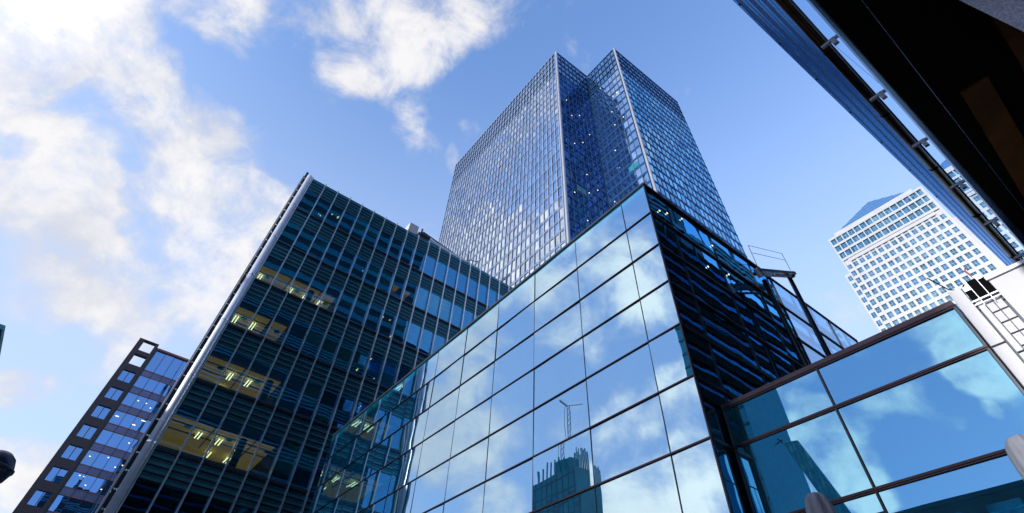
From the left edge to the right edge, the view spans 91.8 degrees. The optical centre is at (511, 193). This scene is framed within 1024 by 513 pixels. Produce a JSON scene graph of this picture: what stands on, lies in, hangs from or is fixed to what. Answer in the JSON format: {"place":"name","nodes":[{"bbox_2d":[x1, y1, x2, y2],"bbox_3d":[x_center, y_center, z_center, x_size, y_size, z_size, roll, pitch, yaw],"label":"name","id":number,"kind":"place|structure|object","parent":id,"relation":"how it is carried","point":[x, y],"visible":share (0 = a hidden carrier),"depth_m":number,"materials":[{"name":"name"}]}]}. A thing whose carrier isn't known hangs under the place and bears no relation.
{"place":"outdoors","nodes":[
{"label":"outdoors","id":0,"kind":"place"},
{"bbox_2d":[0,324,5,353],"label":"flat roofed block","id":1,"kind":"structure","parent":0,"point":[2,329],"depth_m":21.19,"materials":[{"name":"teal glass"}]},
{"bbox_2d":[0,450,15,483],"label":"street lamp","id":2,"kind":"object","parent":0,"point":[7,462],"visible":1,"depth_m":5.84,"materials":[{"name":"black metal"}]},
{"bbox_2d":[0,0,954,512],"label":"sky","id":3,"kind":"structure","parent":0,"point":[150,149],"materials":[{"name":"blue"}]},
{"bbox_2d":[804,492,835,512],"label":"closed parasol","id":4,"kind":"object","parent":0,"point":[817,502],"visible":1,"depth_m":5.11,"materials":[{"name":"fabric"}]},
{"bbox_2d":[733,0,1023,265],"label":"overhanging louvred building","id":5,"kind":"structure","parent":0,"point":[928,95],"depth_m":7.43,"materials":[{"name":"metal"}]},
{"bbox_2d":[1005,434,1023,479],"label":"closed parasol","id":6,"kind":"object","parent":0,"point":[1014,446],"visible":1,"depth_m":4.16,"materials":[{"name":"fabric"}]},
{"label":"ground","id":7,"kind":"structure","parent":0,"visible":0},
{"bbox_2d":[12,338,190,512],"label":"brown framed block","id":8,"kind":"structure","parent":7,"relation":"on","point":[83,467],"depth_m":80.17,"materials":[{"name":"metal"}]},
{"bbox_2d":[26,490,51,507],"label":"window","id":9,"kind":"structure","parent":8,"relation":"in","point":[39,498],"depth_m":71.66,"materials":[{"name":"blue glass"}]},
{"bbox_2d":[44,467,67,483],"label":"window","id":10,"kind":"structure","parent":8,"relation":"in","point":[56,474],"depth_m":74.19,"materials":[{"name":"blue glass"}]},
{"bbox_2d":[48,495,69,512],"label":"window","id":11,"kind":"structure","parent":8,"relation":"in","point":[59,503],"depth_m":72.74,"materials":[{"name":"blue glass"}]},
{"bbox_2d":[61,498,81,512],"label":"window","id":12,"kind":"structure","parent":8,"relation":"in","point":[72,504],"depth_m":73.41,"materials":[{"name":"blue glass"}]},
{"bbox_2d":[61,445,82,460],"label":"window","id":13,"kind":"structure","parent":8,"relation":"in","point":[72,452],"depth_m":76.69,"materials":[{"name":"blue glass"}]},
{"bbox_2d":[65,472,84,488],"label":"window","id":14,"kind":"structure","parent":8,"relation":"in","point":[75,479],"depth_m":75.25,"materials":[{"name":"blue glass"}]},
{"bbox_2d":[75,501,92,512],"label":"window","id":15,"kind":"structure","parent":8,"relation":"in","point":[84,507],"depth_m":74.12,"materials":[{"name":"blue glass"}]},
{"bbox_2d":[76,424,96,439],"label":"window","id":16,"kind":"structure","parent":8,"relation":"in","point":[86,432],"depth_m":79.22,"materials":[{"name":"blue glass"}]},
{"bbox_2d":[77,475,95,491],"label":"window","id":17,"kind":"structure","parent":8,"relation":"in","point":[88,480],"depth_m":75.85,"materials":[{"name":"blue glass"}]},
{"bbox_2d":[81,450,99,465],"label":"window","id":18,"kind":"structure","parent":8,"relation":"in","point":[87,460],"depth_m":77.75,"materials":[{"name":"blue glass"}]},
{"bbox_2d":[89,504,99,512],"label":"window","id":19,"kind":"structure","parent":8,"relation":"in","point":[95,506],"depth_m":74.67,"materials":[{"name":"blue glass"}]},
{"bbox_2d":[89,478,107,494],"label":"window","id":20,"kind":"structure","parent":8,"relation":"in","point":[99,484],"depth_m":76.41,"materials":[{"name":"blue glass"}]},
{"bbox_2d":[91,405,110,419],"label":"window","id":21,"kind":"structure","parent":8,"relation":"in","point":[100,412],"depth_m":81.70,"materials":[{"name":"blue glass"}]},
{"bbox_2d":[92,453,110,468],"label":"window","id":22,"kind":"structure","parent":8,"relation":"in","point":[102,459],"depth_m":78.34,"materials":[{"name":"blue glass"}]},
{"bbox_2d":[95,430,113,444],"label":"window","id":23,"kind":"structure","parent":8,"relation":"in","point":[105,435],"depth_m":80.27,"materials":[{"name":"blue glass"}]},
{"bbox_2d":[100,481,115,496],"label":"window","id":24,"kind":"structure","parent":8,"relation":"in","point":[109,484],"depth_m":76.85,"materials":[{"name":"blue glass"}]},
{"bbox_2d":[103,456,121,471],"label":"window","id":25,"kind":"structure","parent":8,"relation":"in","point":[113,462],"depth_m":78.91,"materials":[{"name":"blue glass"}]},
{"bbox_2d":[104,387,122,400],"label":"window","id":26,"kind":"structure","parent":8,"relation":"in","point":[113,393],"depth_m":84.25,"materials":[{"name":"blue glass"}]},
{"bbox_2d":[106,433,123,447],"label":"window","id":27,"kind":"structure","parent":8,"relation":"in","point":[116,438],"depth_m":80.88,"materials":[{"name":"blue glass"}]},
{"bbox_2d":[109,410,125,424],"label":"window","id":28,"kind":"structure","parent":8,"relation":"in","point":[116,420],"depth_m":82.78,"materials":[{"name":"blue glass"}]},
{"bbox_2d":[114,459,126,473],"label":"window","id":29,"kind":"structure","parent":8,"relation":"in","point":[119,468],"depth_m":79.36,"materials":[{"name":"blue glass"}]},
{"bbox_2d":[117,436,133,450],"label":"window","id":30,"kind":"structure","parent":8,"relation":"in","point":[124,444],"depth_m":81.44,"materials":[{"name":"blue glass"}]},
{"bbox_2d":[117,370,134,382],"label":"window","id":31,"kind":"structure","parent":8,"relation":"in","point":[126,376],"depth_m":86.78,"materials":[{"name":"blue glass"}]},
{"bbox_2d":[120,414,135,427],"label":"window","id":32,"kind":"structure","parent":8,"relation":"in","point":[128,419],"depth_m":83.39,"materials":[{"name":"blue glass"}]},
{"bbox_2d":[122,392,137,405],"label":"window","id":33,"kind":"structure","parent":8,"relation":"in","point":[130,398],"depth_m":85.30,"materials":[{"name":"blue glass"}]},
{"bbox_2d":[127,439,139,452],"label":"window","id":34,"kind":"structure","parent":8,"relation":"in","point":[135,442],"depth_m":81.84,"materials":[{"name":"blue glass"}]},
{"bbox_2d":[129,417,145,430],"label":"window","id":35,"kind":"structure","parent":8,"relation":"in","point":[138,424],"depth_m":83.96,"materials":[{"name":"blue glass"}]},
{"bbox_2d":[131,396,147,409],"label":"window","id":36,"kind":"structure","parent":8,"relation":"in","point":[137,404],"depth_m":85.87,"materials":[{"name":"blue glass"}]},
{"bbox_2d":[133,375,149,388],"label":"window","id":37,"kind":"structure","parent":8,"relation":"in","point":[141,382],"depth_m":87.86,"materials":[{"name":"blue glass"}]},
{"bbox_2d":[140,420,150,432],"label":"window","id":38,"kind":"structure","parent":8,"relation":"in","point":[145,426],"depth_m":84.38,"materials":[{"name":"blue glass"}]},
{"bbox_2d":[142,399,156,412],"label":"window","id":39,"kind":"structure","parent":8,"relation":"in","point":[150,405],"depth_m":86.48,"materials":[{"name":"blue glass"}]},
{"bbox_2d":[143,379,158,391],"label":"window","id":40,"kind":"structure","parent":8,"relation":"in","point":[151,384],"depth_m":88.40,"materials":[{"name":"blue glass"}]},
{"bbox_2d":[145,351,165,371],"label":"window","id":41,"kind":"structure","parent":8,"relation":"in","point":[157,358],"depth_m":90.99,"materials":[{"name":"blue glass"}]},
{"bbox_2d":[152,402,163,413],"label":"window","id":42,"kind":"structure","parent":8,"relation":"in","point":[159,404],"depth_m":86.93,"materials":[{"name":"blue glass"}]},
{"bbox_2d":[153,382,167,394],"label":"window","id":43,"kind":"structure","parent":8,"relation":"in","point":[161,387],"depth_m":88.96,"materials":[{"name":"blue glass"}]},
{"bbox_2d":[154,354,174,375],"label":"window","id":44,"kind":"structure","parent":8,"relation":"in","point":[165,363],"depth_m":91.50,"materials":[{"name":"blue glass"}]},
{"bbox_2d":[162,385,174,396],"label":"window","id":45,"kind":"structure","parent":8,"relation":"in","point":[169,387],"depth_m":89.40,"materials":[{"name":"blue glass"}]},
{"bbox_2d":[164,358,183,378],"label":"window","id":46,"kind":"structure","parent":8,"relation":"in","point":[171,371],"depth_m":92.10,"materials":[{"name":"blue glass"}]},
{"bbox_2d":[173,361,187,380],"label":"window","id":47,"kind":"structure","parent":8,"relation":"in","point":[184,363],"depth_m":92.55,"materials":[{"name":"blue glass"}]},
{"bbox_2d":[95,172,512,512],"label":"finned office block","id":48,"kind":"structure","parent":7,"relation":"on","point":[337,312],"depth_m":42.34,"materials":[{"name":"glass"}]},
{"bbox_2d":[405,222,487,273],"bbox_3d":[-7.582,7.980,62.451,13.250,2.880,1.900,32,-56,-21],"label":"roof crane","id":49,"kind":"object","parent":48,"relation":"on","point":[412,228],"visible":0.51,"depth_m":60.93,"materials":[{"name":"white metal"}]},
{"bbox_2d":[308,182,857,512],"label":"glass office building","id":50,"kind":"structure","parent":7,"relation":"on","point":[615,356],"depth_m":16.27,"materials":[{"name":"glass"}]},
{"bbox_2d":[438,48,746,286],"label":"glass tower","id":51,"kind":"structure","parent":7,"relation":"on","point":[559,154],"depth_m":124.90,"materials":[{"name":"glass"}]},
{"bbox_2d":[545,243,548,254],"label":"window","id":52,"kind":"structure","parent":51,"relation":"in","point":[547,245],"depth_m":94.89,"materials":[{"name":"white glass"}]},
{"bbox_2d":[550,239,553,250],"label":"window","id":53,"kind":"structure","parent":51,"relation":"in","point":[552,241],"depth_m":94.13,"materials":[{"name":"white glass"}]},
{"bbox_2d":[550,227,553,237],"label":"window","id":54,"kind":"structure","parent":51,"relation":"in","point":[551,230],"depth_m":96.69,"materials":[{"name":"glass"}]},
{"bbox_2d":[555,223,558,233],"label":"window","id":55,"kind":"structure","parent":51,"relation":"in","point":[556,226],"depth_m":95.87,"materials":[{"name":"blue glass"}]},
{"bbox_2d":[556,234,558,245],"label":"window","id":56,"kind":"structure","parent":51,"relation":"in","point":[557,237],"depth_m":93.35,"materials":[{"name":"glass"}]},
{"bbox_2d":[559,196,562,205],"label":"window","id":57,"kind":"structure","parent":51,"relation":"in","point":[560,199],"depth_m":100.34,"materials":[{"name":"blue glass"}]},
{"bbox_2d":[560,218,563,228],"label":"window","id":58,"kind":"structure","parent":51,"relation":"in","point":[562,220],"depth_m":95.26,"materials":[{"name":"glass"}]},
{"bbox_2d":[561,230,564,241],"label":"window","id":59,"kind":"structure","parent":51,"relation":"in","point":[562,233],"depth_m":92.37,"materials":[{"name":"glass"}]},
{"bbox_2d":[566,176,570,184],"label":"window","id":60,"kind":"structure","parent":51,"relation":"in","point":[568,179],"depth_m":105.39,"materials":[{"name":"blue glass"}]},
{"bbox_2d":[567,186,571,195],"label":"window","id":61,"kind":"structure","parent":51,"relation":"in","point":[569,191],"depth_m":102.80,"materials":[{"name":"blue glass"}]},
{"bbox_2d":[567,195,572,205],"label":"window","id":62,"kind":"structure","parent":51,"relation":"in","point":[570,201],"depth_m":100.07,"materials":[{"name":"blue glass"}]},
{"bbox_2d":[568,206,573,216],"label":"window","id":63,"kind":"structure","parent":51,"relation":"in","point":[570,209],"depth_m":97.51,"materials":[{"name":"blue glass"}]},
{"bbox_2d":[569,217,574,228],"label":"window","id":64,"kind":"structure","parent":51,"relation":"in","point":[571,221],"depth_m":94.98,"materials":[{"name":"blue glass"}]},
{"bbox_2d":[570,229,574,238],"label":"window","id":65,"kind":"structure","parent":51,"relation":"in","point":[572,234],"depth_m":92.46,"materials":[{"name":"blue glass"}]},
{"bbox_2d":[571,170,575,179],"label":"window","id":66,"kind":"structure","parent":51,"relation":"in","point":[572,173],"depth_m":108.47,"materials":[{"name":"blue glass"}]},
{"bbox_2d":[572,189,577,199],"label":"window","id":67,"kind":"structure","parent":51,"relation":"in","point":[574,192],"depth_m":103.40,"materials":[{"name":"blue glass"}]},
{"bbox_2d":[573,199,578,209],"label":"window","id":68,"kind":"structure","parent":51,"relation":"in","point":[575,202],"depth_m":100.66,"materials":[{"name":"blue glass"}]},
{"bbox_2d":[574,210,579,220],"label":"window","id":69,"kind":"structure","parent":51,"relation":"in","point":[576,213],"depth_m":98.23,"materials":[{"name":"blue glass"}]},
{"bbox_2d":[575,221,580,232],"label":"window","id":70,"kind":"structure","parent":51,"relation":"in","point":[577,225],"depth_m":95.52,"materials":[{"name":"blue glass"}]},
{"bbox_2d":[578,193,582,202],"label":"window","id":71,"kind":"structure","parent":51,"relation":"in","point":[580,197],"depth_m":103.86,"materials":[{"name":"blue glass"}]},
{"bbox_2d":[579,203,583,212],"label":"window","id":72,"kind":"structure","parent":51,"relation":"in","point":[581,207],"depth_m":101.35,"materials":[{"name":"blue glass"}]},
{"bbox_2d":[580,214,585,224],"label":"window","id":73,"kind":"structure","parent":51,"relation":"in","point":[582,218],"depth_m":98.69,"materials":[{"name":"blue glass"}]},
{"bbox_2d":[583,196,588,206],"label":"window","id":74,"kind":"structure","parent":51,"relation":"in","point":[585,199],"depth_m":104.62,"materials":[{"name":"blue glass"}]},
{"bbox_2d":[584,206,589,216],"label":"window","id":75,"kind":"structure","parent":51,"relation":"in","point":[587,213],"depth_m":101.80,"materials":[{"name":"blue glass"}]},
{"bbox_2d":[586,217,590,225],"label":"window","id":76,"kind":"structure","parent":51,"relation":"in","point":[588,222],"depth_m":99.37,"materials":[{"name":"blue glass"}]},
{"bbox_2d":[588,191,592,199],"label":"window","id":77,"kind":"structure","parent":51,"relation":"in","point":[589,193],"depth_m":107.63,"materials":[{"name":"blue glass"}]},
{"bbox_2d":[589,200,593,209],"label":"window","id":78,"kind":"structure","parent":51,"relation":"in","point":[591,205],"depth_m":104.97,"materials":[{"name":"blue glass"}]},
{"bbox_2d":[590,210,594,220],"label":"window","id":79,"kind":"structure","parent":51,"relation":"in","point":[592,213],"depth_m":102.40,"materials":[{"name":"blue glass"}]},
{"bbox_2d":[593,194,597,203],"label":"window","id":80,"kind":"structure","parent":51,"relation":"in","point":[594,196],"depth_m":108.31,"materials":[{"name":"blue glass"}]},
{"bbox_2d":[594,204,599,213],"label":"window","id":81,"kind":"structure","parent":51,"relation":"in","point":[596,207],"depth_m":105.58,"materials":[{"name":"blue glass"}]},
{"bbox_2d":[598,197,602,206],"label":"window","id":82,"kind":"structure","parent":51,"relation":"in","point":[600,200],"depth_m":108.82,"materials":[{"name":"blue glass"}]},
{"bbox_2d":[720,300,1023,512],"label":"glass wing","id":83,"kind":"structure","parent":7,"relation":"on","point":[923,412],"depth_m":9.06,"materials":[{"name":"blue glass"}]},
{"bbox_2d":[748,245,830,366],"bbox_3d":[10.379,4.865,17.594,3.825,9.655,0.370,32,-56,-21],"label":"roof gantry","id":84,"kind":"object","parent":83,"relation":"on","point":[762,272],"visible":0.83,"depth_m":18.30,"materials":[{"name":"metal"}]},
{"bbox_2d":[828,186,1006,331],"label":"stone skyscraper","id":85,"kind":"structure","parent":7,"relation":"on","point":[894,252],"depth_m":233.04,"materials":[{"name":"stone"}]},
{"bbox_2d":[923,294,930,300],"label":"window","id":86,"kind":"structure","parent":85,"relation":"in","point":[927,299],"depth_m":218.16,"materials":[{"name":"glass"}]},
{"bbox_2d":[939,287,946,293],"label":"window","id":87,"kind":"structure","parent":85,"relation":"in","point":[942,290],"depth_m":214.88,"materials":[{"name":"glass"}]},
{"bbox_2d":[940,275,947,281],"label":"window","id":88,"kind":"structure","parent":85,"relation":"in","point":[944,276],"depth_m":216.86,"materials":[{"name":"glass"}]},
{"bbox_2d":[948,271,955,277],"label":"window","id":89,"kind":"structure","parent":85,"relation":"in","point":[950,273],"depth_m":215.22,"materials":[{"name":"glass"}]},
{"bbox_2d":[949,260,956,266],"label":"window","id":90,"kind":"structure","parent":85,"relation":"in","point":[953,263],"depth_m":217.01,"materials":[{"name":"glass"}]},
{"bbox_2d":[955,280,962,286],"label":"window","id":91,"kind":"structure","parent":85,"relation":"in","point":[958,284],"depth_m":211.52,"materials":[{"name":"glass"}]},
{"bbox_2d":[956,256,964,262],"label":"window","id":92,"kind":"structure","parent":85,"relation":"in","point":[960,259],"depth_m":215.40,"materials":[{"name":"glass"}]},
{"bbox_2d":[964,252,973,258],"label":"window","id":93,"kind":"structure","parent":85,"relation":"in","point":[967,254],"depth_m":213.78,"materials":[{"name":"glass"}]},
{"bbox_2d":[972,260,980,266],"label":"window","id":94,"kind":"structure","parent":85,"relation":"in","point":[976,261],"depth_m":210.16,"materials":[{"name":"glass"}]},
{"bbox_2d":[979,268,988,274],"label":"window","id":95,"kind":"structure","parent":85,"relation":"in","point":[983,269],"depth_m":206.60,"materials":[{"name":"glass"}]},
{"bbox_2d":[980,256,988,262],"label":"window","id":96,"kind":"structure","parent":85,"relation":"in","point":[982,258],"depth_m":208.60,"materials":[{"name":"glass"}]},
{"bbox_2d":[988,264,996,270],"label":"window","id":97,"kind":"structure","parent":85,"relation":"in","point":[992,265],"depth_m":204.96,"materials":[{"name":"glass"}]},
{"bbox_2d":[948,259,1023,386],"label":"white clad building","id":98,"kind":"structure","parent":7,"relation":"on","point":[997,321],"depth_m":8.54,"materials":[{"name":"metal"}]},
{"bbox_2d":[926,278,964,289],"bbox_3d":[8.229,1.699,9.398,0.424,0.455,0.072,-34,-60,26],"label":"floodlight arm","id":99,"kind":"object","parent":98,"relation":"attached to","point":[943,286],"visible":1,"depth_m":9.41}
]}

